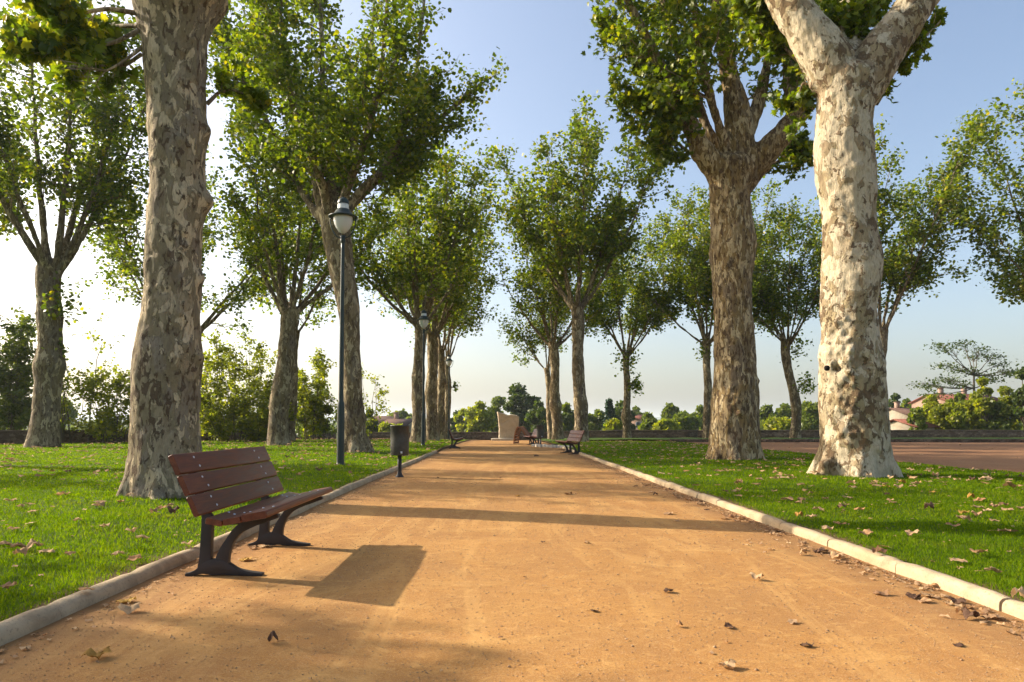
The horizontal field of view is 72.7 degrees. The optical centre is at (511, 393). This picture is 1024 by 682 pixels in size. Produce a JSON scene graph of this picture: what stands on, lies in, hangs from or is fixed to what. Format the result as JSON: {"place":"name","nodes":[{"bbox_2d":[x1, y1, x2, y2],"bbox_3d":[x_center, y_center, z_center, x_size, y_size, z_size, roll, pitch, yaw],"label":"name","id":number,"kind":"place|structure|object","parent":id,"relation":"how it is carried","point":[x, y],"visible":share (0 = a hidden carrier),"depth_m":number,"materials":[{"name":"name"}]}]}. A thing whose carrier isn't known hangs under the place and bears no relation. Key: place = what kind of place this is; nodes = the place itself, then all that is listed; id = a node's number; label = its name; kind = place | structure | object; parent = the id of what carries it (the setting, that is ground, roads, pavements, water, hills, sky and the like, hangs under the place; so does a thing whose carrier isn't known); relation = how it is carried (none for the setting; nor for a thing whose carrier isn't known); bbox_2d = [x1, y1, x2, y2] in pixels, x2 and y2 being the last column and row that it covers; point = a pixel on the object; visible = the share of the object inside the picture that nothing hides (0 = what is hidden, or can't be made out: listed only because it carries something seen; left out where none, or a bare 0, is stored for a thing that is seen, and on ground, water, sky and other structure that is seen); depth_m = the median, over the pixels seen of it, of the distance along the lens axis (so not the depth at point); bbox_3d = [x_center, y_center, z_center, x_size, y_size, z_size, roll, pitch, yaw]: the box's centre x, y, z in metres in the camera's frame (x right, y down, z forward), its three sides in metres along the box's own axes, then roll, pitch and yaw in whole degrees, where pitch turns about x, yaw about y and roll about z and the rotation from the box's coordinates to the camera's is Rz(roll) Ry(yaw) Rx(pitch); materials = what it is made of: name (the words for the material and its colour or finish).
{"place":"outdoors","nodes":[
{"label":"outdoors","id":0,"kind":"place"},
{"bbox_2d":[0,439,465,621],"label":"lawn","id":1,"kind":"structure","parent":0,"point":[146,553],"depth_m":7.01,"materials":[{"name":"green plant"}]},
{"bbox_2d":[0,305,36,429],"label":"shrub","id":2,"kind":"object","parent":1,"relation":"on","point":[15,410],"visible":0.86,"depth_m":38.90,"materials":[{"name":"green plant"}]},
{"bbox_2d":[26,538,42,549],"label":"fallen leaf","id":3,"kind":"object","parent":1,"relation":"on","point":[31,543],"visible":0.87,"depth_m":5.35,"materials":[{"name":"beige plant"}]},
{"bbox_2d":[0,0,148,447],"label":"plane tree","id":4,"kind":"object","parent":1,"relation":"on","point":[94,178],"visible":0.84,"depth_m":30.03,"materials":[{"name":"green plant"}]},
{"bbox_2d":[35,312,124,442],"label":"sapling","id":5,"kind":"object","parent":1,"relation":"on","point":[101,348],"visible":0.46,"depth_m":38.20,"materials":[{"name":"green plant"}]},
{"bbox_2d":[60,366,112,442],"bbox_3d":[-23.392,0.405,36.664,3.428,4.920,2.915,0,-3,-1],"label":"shrub","id":6,"kind":"object","parent":1,"relation":"on","point":[64,411],"visible":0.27,"depth_m":36.93,"materials":[{"name":"green plant"}]},
{"bbox_2d":[65,366,130,442],"bbox_3d":[-21.467,0.683,37.485,4.222,4.454,3.642,0,-3,-1],"label":"shrub","id":7,"kind":"object","parent":1,"relation":"on","point":[107,428],"visible":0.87,"depth_m":36.70,"materials":[{"name":"green plant"}]},
{"bbox_2d":[0,0,276,499],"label":"plane tree","id":8,"kind":"object","parent":1,"relation":"on","point":[72,44],"visible":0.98,"depth_m":9.46,"materials":[{"name":"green plant"}]},
{"bbox_2d":[67,144,305,341],"bbox_3d":[-17.435,-5.487,38.575,12.541,17.179,9.314,2,-3,-31],"label":"plane tree","id":9,"kind":"object","parent":1,"relation":"on","point":[128,268],"visible":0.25,"depth_m":37.35,"materials":[{"name":"green plant"}]},
{"bbox_2d":[201,322,261,440],"bbox_3d":[-18.748,-0.598,43.636,4.876,7.651,4.577,2,-4,-43],"label":"shrub","id":10,"kind":"object","parent":1,"relation":"on","point":[221,363],"visible":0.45,"depth_m":43.07,"materials":[{"name":"green plant"}]},
{"bbox_2d":[200,377,301,441],"bbox_3d":[-16.243,1.251,42.094,6.882,4.543,5.346,1,-3,-22],"label":"shrub","id":11,"kind":"object","parent":1,"relation":"on","point":[253,426],"visible":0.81,"depth_m":41.13,"materials":[{"name":"green plant"}]},
{"bbox_2d":[225,320,277,430],"bbox_3d":[-17.020,-0.749,45.893,3.734,8.198,3.636,0,-3,-1],"label":"shrub","id":12,"kind":"object","parent":1,"relation":"on","point":[255,370],"visible":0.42,"depth_m":45.59,"materials":[{"name":"green plant"}]},
{"bbox_2d":[223,205,356,440],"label":"plane tree","id":13,"kind":"object","parent":1,"relation":"on","point":[318,304],"visible":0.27,"depth_m":43.73,"materials":[{"name":"green plant"}]},
{"bbox_2d":[206,81,408,445],"bbox_3d":[-10.463,-6.512,34.234,10.584,18.826,10.046,0,-3,-1],"label":"plane tree","id":14,"kind":"object","parent":1,"relation":"on","point":[257,223],"visible":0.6,"depth_m":33.09,"materials":[{"name":"green plant"}]},
{"bbox_2d":[296,347,336,439],"bbox_3d":[-14.541,0.093,49.806,4.232,6.950,4.201,0,-3,-1],"label":"shrub","id":15,"kind":"object","parent":1,"relation":"on","point":[314,403],"visible":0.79,"depth_m":49.32,"materials":[{"name":"green plant"}]},
{"bbox_2d":[295,386,337,439],"bbox_3d":[-14.576,1.487,51.805,4.449,4.411,4.202,-1,-3,17],"label":"shrub","id":16,"kind":"object","parent":1,"relation":"on","point":[328,428],"visible":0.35,"depth_m":51.23,"materials":[{"name":"green plant"}]},
{"bbox_2d":[328,197,357,464],"bbox_3d":[-4.183,-1.544,17.118,0.720,6.665,0.720,0,-3,-1],"label":"street lamp","id":17,"kind":"object","parent":1,"relation":"on","point":[342,217],"visible":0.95,"depth_m":17.06,"materials":[{"name":"black metal"}]},
{"bbox_2d":[206,0,508,452],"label":"plane tree","id":18,"kind":"object","parent":1,"relation":"on","point":[331,117],"visible":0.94,"depth_m":24.27,"materials":[{"name":"green plant"}]},
{"bbox_2d":[362,362,390,439],"bbox_3d":[-10.609,0.702,51.971,3.091,5.980,2.646,0,-3,-1],"label":"shrub","id":19,"kind":"object","parent":1,"relation":"on","point":[377,410],"visible":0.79,"depth_m":51.62,"materials":[{"name":"green plant"}]},
{"bbox_2d":[308,138,516,441],"bbox_3d":[-4.994,-6.093,40.784,10.799,18.575,11.054,-1,-3,15],"label":"plane tree","id":20,"kind":"object","parent":1,"relation":"on","point":[439,258],"visible":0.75,"depth_m":39.18,"materials":[{"name":"green plant"}]},
{"bbox_2d":[417,310,430,444],"bbox_3d":[-4.326,-0.769,34.000,0.720,6.665,0.720,0,-3,-1],"label":"street lamp","id":21,"kind":"object","parent":1,"relation":"on","point":[423,320],"visible":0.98,"depth_m":33.94,"materials":[{"name":"grey metal"}]},
{"bbox_2d":[361,153,501,440],"bbox_3d":[-6.040,-6.398,48.357,9.864,20.035,9.141,2,-3,-33],"label":"plane tree","id":22,"kind":"object","parent":1,"relation":"on","point":[432,425],"visible":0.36,"depth_m":47.26,"materials":[{"name":"green plant"}]},
{"bbox_2d":[395,187,494,439],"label":"plane tree","id":23,"kind":"object","parent":1,"relation":"on","point":[441,384],"visible":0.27,"depth_m":54.16,"materials":[{"name":"green plant"}]},
{"bbox_2d":[392,229,504,438],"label":"plane tree","id":24,"kind":"object","parent":1,"relation":"on","point":[453,331],"visible":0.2,"depth_m":59.70,"materials":[{"name":"green plant"}]},
{"bbox_2d":[445,355,452,439],"bbox_3d":[-4.893,0.310,53.965,0.720,6.665,0.720,0,-3,-1],"label":"street lamp","id":25,"kind":"object","parent":1,"relation":"on","point":[448,360],"visible":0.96,"depth_m":53.93,"materials":[{"name":"grey metal"}]},
{"bbox_2d":[0,438,1023,681],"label":"leaf litter","id":26,"kind":"object","parent":1,"relation":"on","point":[985,610],"visible":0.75,"depth_m":11.52,"materials":[{"name":"brown plant"}]},
{"bbox_2d":[0,440,1023,681],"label":"path","id":27,"kind":"structure","parent":0,"point":[548,466],"depth_m":4.05,"materials":[{"name":"brown sand"}]},
{"bbox_2d":[81,646,111,658],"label":"fallen leaf","id":28,"kind":"object","parent":27,"relation":"on","point":[90,652],"visible":1,"depth_m":3.11,"materials":[{"name":"brown plant"}]},
{"bbox_2d":[118,602,141,613],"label":"fallen leaf","id":29,"kind":"object","parent":27,"relation":"on","point":[126,609],"visible":0.95,"depth_m":3.88,"materials":[{"name":"beige plant"}]},
{"bbox_2d":[0,451,436,645],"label":"kerb","id":30,"kind":"structure","parent":27,"relation":"on","point":[13,628],"depth_m":4.35,"materials":[{"name":"concrete"}]},
{"bbox_2d":[168,446,331,575],"bbox_3d":[-1.972,0.872,5.472,0.688,0.855,1.800,0,-3,-1],"label":"park bench","id":31,"kind":"object","parent":27,"relation":"on","point":[264,511],"visible":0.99,"depth_m":5.03,"materials":[{"name":"brown wood"}]},
{"bbox_2d":[390,425,409,476],"bbox_3d":[-2.264,1.169,14.038,0.390,1.045,0.390,0,-3,-1],"label":"litter bin","id":32,"kind":"object","parent":27,"relation":"on","point":[399,440],"visible":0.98,"depth_m":13.90,"materials":[{"name":"grey metal"}]},
{"bbox_2d":[448,429,463,448],"bbox_3d":[-2.571,2.074,31.786,0.688,0.855,1.800,0,-3,-5],"label":"park bench","id":33,"kind":"object","parent":27,"relation":"on","point":[456,441],"visible":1,"depth_m":31.15,"materials":[{"name":"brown wood"}]},
{"bbox_2d":[491,412,518,440],"bbox_3d":[-0.538,2.680,56.639,2.294,2.387,1.257,0,-3,-1],"label":"standing stone","id":34,"kind":"object","parent":27,"relation":"on","point":[508,424],"visible":0.92,"depth_m":56.66,"materials":[{"name":"beige stone"}]},
{"bbox_2d":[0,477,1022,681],"bbox_3d":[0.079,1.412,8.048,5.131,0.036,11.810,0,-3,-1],"label":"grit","id":35,"kind":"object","parent":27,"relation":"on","point":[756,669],"visible":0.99,"depth_m":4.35,"materials":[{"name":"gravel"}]},
{"bbox_2d":[523,429,538,444],"bbox_3d":[1.106,2.331,37.107,0.688,0.855,1.800,0,-3,-10],"label":"park bench","id":36,"kind":"object","parent":27,"relation":"on","point":[534,435],"visible":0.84,"depth_m":37.24,"materials":[{"name":"brown wood"}]},
{"bbox_2d":[536,425,543,443],"bbox_3d":[1.383,2.075,33.800,0.390,1.045,0.390,0,-3,-1],"label":"litter bin","id":37,"kind":"object","parent":27,"relation":"on","point":[540,431],"visible":0.88,"depth_m":33.65,"materials":[{"name":"grey metal"}]},
{"bbox_2d":[531,444,572,447],"bbox_3d":[1.818,2.487,32.499,0.277,0.176,3.844,1,-3,-25],"label":"stone edging","id":38,"kind":"object","parent":27,"relation":"on","point":[543,445],"visible":0.66,"depth_m":32.62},
{"bbox_2d":[555,430,584,453],"bbox_3d":[2.123,1.785,25.492,0.688,0.855,1.800,0,-3,-10],"label":"park bench","id":39,"kind":"object","parent":27,"relation":"on","point":[575,436],"visible":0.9,"depth_m":25.34,"materials":[{"name":"brown wood"}]},
{"bbox_2d":[718,659,736,668],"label":"fallen leaf","id":40,"kind":"object","parent":27,"relation":"on","point":[730,663],"visible":0.99,"depth_m":3.00,"materials":[{"name":"beige plant"}]},
{"bbox_2d":[558,445,1023,619],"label":"kerb","id":41,"kind":"structure","parent":27,"relation":"on","point":[992,599],"depth_m":5.24,"materials":[{"name":"concrete"}]},
{"bbox_2d":[1009,586,1023,597],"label":"fallen leaf","id":42,"kind":"object","parent":41,"relation":"on","point":[1015,590],"visible":1,"depth_m":3.85,"materials":[{"name":"beige plant"}]},
{"bbox_2d":[959,607,979,619],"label":"fallen leaf","id":43,"kind":"object","parent":27,"relation":"on","point":[967,613],"visible":1,"depth_m":3.76,"materials":[{"name":"brown plant"}]},
{"bbox_2d":[0,0,1023,417],"label":"sky","id":44,"kind":"structure","parent":0,"point":[976,55],"materials":[{"name":"blue"}]},
{"bbox_2d":[513,426,532,443],"bbox_3d":[0.725,2.457,40.951,1.063,1.028,1.250,-1,-3,13],"label":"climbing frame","id":45,"kind":"object","parent":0,"point":[523,429],"visible":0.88,"depth_m":40.85,"materials":[{"name":"orange wood"}]},
{"bbox_2d":[531,438,1023,441],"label":"grass verge","id":46,"kind":"object","parent":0,"point":[550,440],"depth_m":48.72,"materials":[{"name":"green plant"}]},
{"bbox_2d":[495,264,591,438],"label":"plane tree","id":47,"kind":"object","parent":46,"relation":"on","point":[531,343],"visible":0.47,"depth_m":60.15,"materials":[{"name":"green plant"}]},
{"bbox_2d":[478,192,628,441],"bbox_3d":[3.252,-6.031,52.557,11.163,19.783,9.551,1,-3,-29],"label":"plane tree","id":48,"kind":"object","parent":46,"relation":"on","point":[556,310],"visible":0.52,"depth_m":51.93,"materials":[{"name":"green plant"}]},
{"bbox_2d":[570,215,693,440],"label":"plane tree","id":49,"kind":"object","parent":46,"relation":"on","point":[617,294],"visible":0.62,"depth_m":57.92,"materials":[{"name":"green plant"}]},
{"bbox_2d":[623,174,816,437],"bbox_3d":[15.612,-6.475,53.401,13.588,20.730,10.910,-2,-3,32],"label":"plane tree","id":50,"kind":"object","parent":46,"relation":"on","point":[694,283],"visible":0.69,"depth_m":52.92,"materials":[{"name":"green plant"}]},
{"bbox_2d":[700,188,821,437],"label":"plane tree","id":51,"kind":"object","parent":46,"relation":"on","point":[799,300],"visible":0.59,"depth_m":52.97,"materials":[{"name":"green plant"}]},
{"bbox_2d":[807,100,994,357],"bbox_3d":[23.863,-7.360,44.350,9.802,21.555,10.675,0,-3,-1],"label":"plane tree","id":52,"kind":"object","parent":46,"relation":"on","point":[918,271],"visible":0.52,"depth_m":42.49,"materials":[{"name":"green plant"}]},
{"bbox_2d":[548,440,1023,601],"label":"lawn","id":53,"kind":"structure","parent":0,"point":[850,541],"depth_m":8.61,"materials":[{"name":"green plant"}]},
{"bbox_2d":[478,90,685,441],"bbox_3d":[4.102,-7.117,42.006,10.700,20.772,10.177,1,-3,-21],"label":"plane tree","id":54,"kind":"object","parent":53,"relation":"on","point":[580,232],"visible":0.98,"depth_m":41.17,"materials":[{"name":"green plant"}]},
{"bbox_2d":[581,0,822,459],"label":"plane tree","id":55,"kind":"object","parent":53,"relation":"on","point":[733,160],"visible":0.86,"depth_m":19.41,"materials":[{"name":"green plant"}]},
{"bbox_2d":[723,0,947,477],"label":"plane tree","id":56,"kind":"object","parent":53,"relation":"on","point":[849,64],"visible":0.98,"depth_m":13.27,"materials":[{"name":"beige plant"}]},
{"bbox_2d":[690,442,1023,472],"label":"gravel yard","id":57,"kind":"structure","parent":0,"point":[983,455],"depth_m":25.86,"materials":[{"name":"brown gravel"}]},
{"bbox_2d":[942,78,1023,307],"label":"plane tree","id":58,"kind":"object","parent":57,"relation":"on","point":[1016,279],"visible":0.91,"depth_m":41.49,"materials":[{"name":"green plant"}]},
{"bbox_3d":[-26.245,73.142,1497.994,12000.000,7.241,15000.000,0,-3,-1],"label":"ground","id":59,"kind":"structure","parent":0,"visible":0},
{"bbox_2d":[61,396,80,423],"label":"background tree","id":60,"kind":"object","parent":59,"relation":"on","point":[74,413],"visible":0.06,"depth_m":94.90,"materials":[{"name":"green plant"}]},
{"bbox_2d":[0,430,335,443],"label":"boundary wall","id":61,"kind":"structure","parent":59,"relation":"on","point":[12,436],"depth_m":37.84,"materials":[{"name":"stone"}]},
{"bbox_2d":[366,410,378,431],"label":"background tree","id":62,"kind":"object","parent":59,"relation":"on","point":[375,429],"visible":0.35,"depth_m":79.38,"materials":[{"name":"green plant"}]},
{"bbox_2d":[378,421,402,431],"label":"background tree","id":63,"kind":"object","parent":59,"relation":"on","point":[383,426],"visible":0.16,"depth_m":88.97,"materials":[{"name":"green plant"}]},
{"bbox_2d":[378,412,411,431],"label":"house","id":64,"kind":"structure","parent":59,"relation":"on","point":[396,420],"depth_m":103.30,"materials":[{"name":"brown tile"}]},
{"bbox_2d":[386,408,411,418],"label":"background tree","id":65,"kind":"object","parent":59,"relation":"on","point":[403,414],"visible":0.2,"depth_m":149.07,"materials":[{"name":"green plant"}]},
{"bbox_2d":[450,410,457,431],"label":"background tree","id":66,"kind":"object","parent":59,"relation":"on","point":[452,426],"visible":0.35,"depth_m":138.96,"materials":[{"name":"green plant"}]},
{"bbox_2d":[453,408,467,431],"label":"background tree","id":67,"kind":"object","parent":59,"relation":"on","point":[460,426],"visible":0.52,"depth_m":123.93,"materials":[{"name":"green plant"}]},
{"bbox_2d":[464,400,496,431],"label":"background tree","id":68,"kind":"object","parent":59,"relation":"on","point":[478,415],"visible":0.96,"depth_m":103.89,"materials":[{"name":"green plant"}]},
{"bbox_2d":[487,396,506,431],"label":"background tree","id":69,"kind":"object","parent":59,"relation":"on","point":[498,402],"visible":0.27,"depth_m":117.00,"materials":[{"name":"green plant"}]},
{"bbox_2d":[1,418,1022,437],"bbox_3d":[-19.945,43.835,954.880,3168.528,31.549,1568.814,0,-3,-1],"label":"woodland","id":70,"kind":"object","parent":59,"relation":"on","point":[331,423],"visible":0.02,"depth_m":292.59,"materials":[{"name":"green plant"}]},
{"bbox_2d":[502,382,540,431],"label":"background tree","id":71,"kind":"object","parent":59,"relation":"on","point":[521,399],"visible":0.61,"depth_m":108.52,"materials":[{"name":"green plant"}]},
{"bbox_2d":[524,400,546,431],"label":"background tree","id":72,"kind":"object","parent":59,"relation":"on","point":[533,417],"visible":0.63,"depth_m":97.22,"materials":[{"name":"green plant"}]},
{"bbox_2d":[562,402,574,430],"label":"background tree","id":73,"kind":"object","parent":59,"relation":"on","point":[568,417],"visible":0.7,"depth_m":110.97,"materials":[{"name":"green plant"}]},
{"bbox_2d":[588,409,604,430],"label":"background tree","id":74,"kind":"object","parent":59,"relation":"on","point":[595,419],"visible":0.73,"depth_m":107.71,"materials":[{"name":"green plant"}]},
{"bbox_2d":[601,398,616,429],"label":"conifer","id":75,"kind":"object","parent":59,"relation":"on","point":[609,412],"visible":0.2,"depth_m":103.87,"materials":[{"name":"green plant"}]},
{"bbox_2d":[602,418,622,429],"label":"background tree","id":76,"kind":"object","parent":59,"relation":"on","point":[614,424],"visible":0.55,"depth_m":94.45,"materials":[{"name":"green plant"}]},
{"bbox_2d":[614,400,636,429],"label":"background tree","id":77,"kind":"object","parent":59,"relation":"on","point":[618,407],"visible":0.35,"depth_m":119.42,"materials":[{"name":"green plant"}]},
{"bbox_2d":[637,412,656,429],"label":"background tree","id":78,"kind":"object","parent":59,"relation":"on","point":[649,419],"visible":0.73,"depth_m":109.45,"materials":[{"name":"green plant"}]},
{"bbox_2d":[650,418,681,429],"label":"background tree","id":79,"kind":"object","parent":59,"relation":"on","point":[665,424],"visible":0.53,"depth_m":99.37,"materials":[{"name":"green plant"}]},
{"bbox_2d":[660,402,679,418],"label":"background tree","id":80,"kind":"object","parent":59,"relation":"on","point":[669,410],"visible":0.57,"depth_m":139.73,"materials":[{"name":"green plant"}]},
{"bbox_2d":[669,410,701,429],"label":"background tree","id":81,"kind":"object","parent":59,"relation":"on","point":[686,419],"visible":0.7,"depth_m":110.71,"materials":[{"name":"green plant"}]},
{"bbox_2d":[366,430,1023,441],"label":"boundary wall","id":82,"kind":"structure","parent":59,"relation":"on","point":[468,436],"depth_m":70.22,"materials":[{"name":"stone"}]},
{"bbox_2d":[690,404,703,429],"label":"background tree","id":83,"kind":"object","parent":59,"relation":"on","point":[698,411],"visible":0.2,"depth_m":124.85,"materials":[{"name":"green plant"}]},
{"bbox_2d":[760,404,779,429],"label":"background tree","id":84,"kind":"object","parent":59,"relation":"on","point":[766,411],"visible":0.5,"depth_m":120.35,"materials":[{"name":"green plant"}]},
{"bbox_2d":[762,416,801,429],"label":"background tree","id":85,"kind":"object","parent":59,"relation":"on","point":[777,423],"visible":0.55,"depth_m":98.04,"materials":[{"name":"green plant"}]},
{"bbox_2d":[775,403,791,418],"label":"background tree","id":86,"kind":"object","parent":59,"relation":"on","point":[784,410],"visible":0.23,"depth_m":128.05,"materials":[{"name":"green plant"}]},
{"bbox_2d":[801,400,818,429],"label":"background tree","id":87,"kind":"object","parent":59,"relation":"on","point":[810,417],"visible":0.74,"depth_m":114.08,"materials":[{"name":"green plant"}]},
{"bbox_2d":[669,439,1023,441],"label":"terrace kerb","id":88,"kind":"structure","parent":59,"relation":"on","point":[892,440],"depth_m":43.23,"materials":[{"name":"grey stone"}]},
{"bbox_2d":[888,393,904,407],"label":"background tree","id":89,"kind":"object","parent":59,"relation":"on","point":[895,397],"visible":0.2,"depth_m":130.85,"materials":[{"name":"green plant"}]},
{"bbox_2d":[889,402,910,419],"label":"house","id":90,"kind":"structure","parent":59,"relation":"on","point":[896,412],"depth_m":111.91,"materials":[{"name":"beige paint"}]},
{"bbox_2d":[890,419,939,430],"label":"house","id":91,"kind":"structure","parent":59,"relation":"on","point":[899,424],"depth_m":83.37,"materials":[{"name":"paint"}]},
{"bbox_2d":[906,406,927,429],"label":"background tree","id":92,"kind":"object","parent":59,"relation":"on","point":[916,417],"visible":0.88,"depth_m":81.28,"materials":[{"name":"green plant"}]},
{"bbox_2d":[920,394,939,429],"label":"background tree","id":93,"kind":"object","parent":59,"relation":"on","point":[930,401],"visible":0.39,"depth_m":84.33,"materials":[{"name":"green plant"}]},
{"bbox_2d":[928,399,967,429],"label":"background tree","id":94,"kind":"object","parent":59,"relation":"on","point":[950,415],"visible":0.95,"depth_m":82.11,"materials":[{"name":"green plant"}]},
{"bbox_2d":[908,388,998,407],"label":"house","id":95,"kind":"structure","parent":59,"relation":"on","point":[916,402],"depth_m":109.24,"materials":[{"name":"ceramic"}]},
{"bbox_2d":[945,392,966,408],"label":"background tree","id":96,"kind":"object","parent":59,"relation":"on","point":[960,396],"visible":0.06,"depth_m":88.83,"materials":[{"name":"green plant"}]},
{"bbox_2d":[906,337,1022,400],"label":"umbrella tree","id":97,"kind":"object","parent":59,"relation":"on","point":[966,371],"visible":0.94,"depth_m":93.53,"materials":[{"name":"green plant"}]},
{"bbox_2d":[962,391,982,429],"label":"background tree","id":98,"kind":"object","parent":59,"relation":"on","point":[971,421],"visible":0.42,"depth_m":84.17,"materials":[{"name":"green plant"}]},
{"bbox_2d":[972,376,994,429],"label":"background tree","id":99,"kind":"object","parent":59,"relation":"on","point":[983,405],"visible":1,"depth_m":80.68,"materials":[{"name":"green plant"}]},
{"bbox_2d":[980,400,1012,429],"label":"background tree","id":100,"kind":"object","parent":59,"relation":"on","point":[998,415],"visible":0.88,"depth_m":80.23,"materials":[{"name":"green plant"}]},
{"bbox_2d":[997,385,1022,429],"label":"background tree","id":101,"kind":"object","parent":59,"relation":"on","point":[1005,391],"visible":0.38,"depth_m":82.43,"materials":[{"name":"green plant"}]},
{"bbox_2d":[1007,366,1023,429],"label":"background tree","id":102,"kind":"object","parent":59,"relation":"on","point":[1017,409],"visible":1,"depth_m":78.88,"materials":[{"name":"green plant"}]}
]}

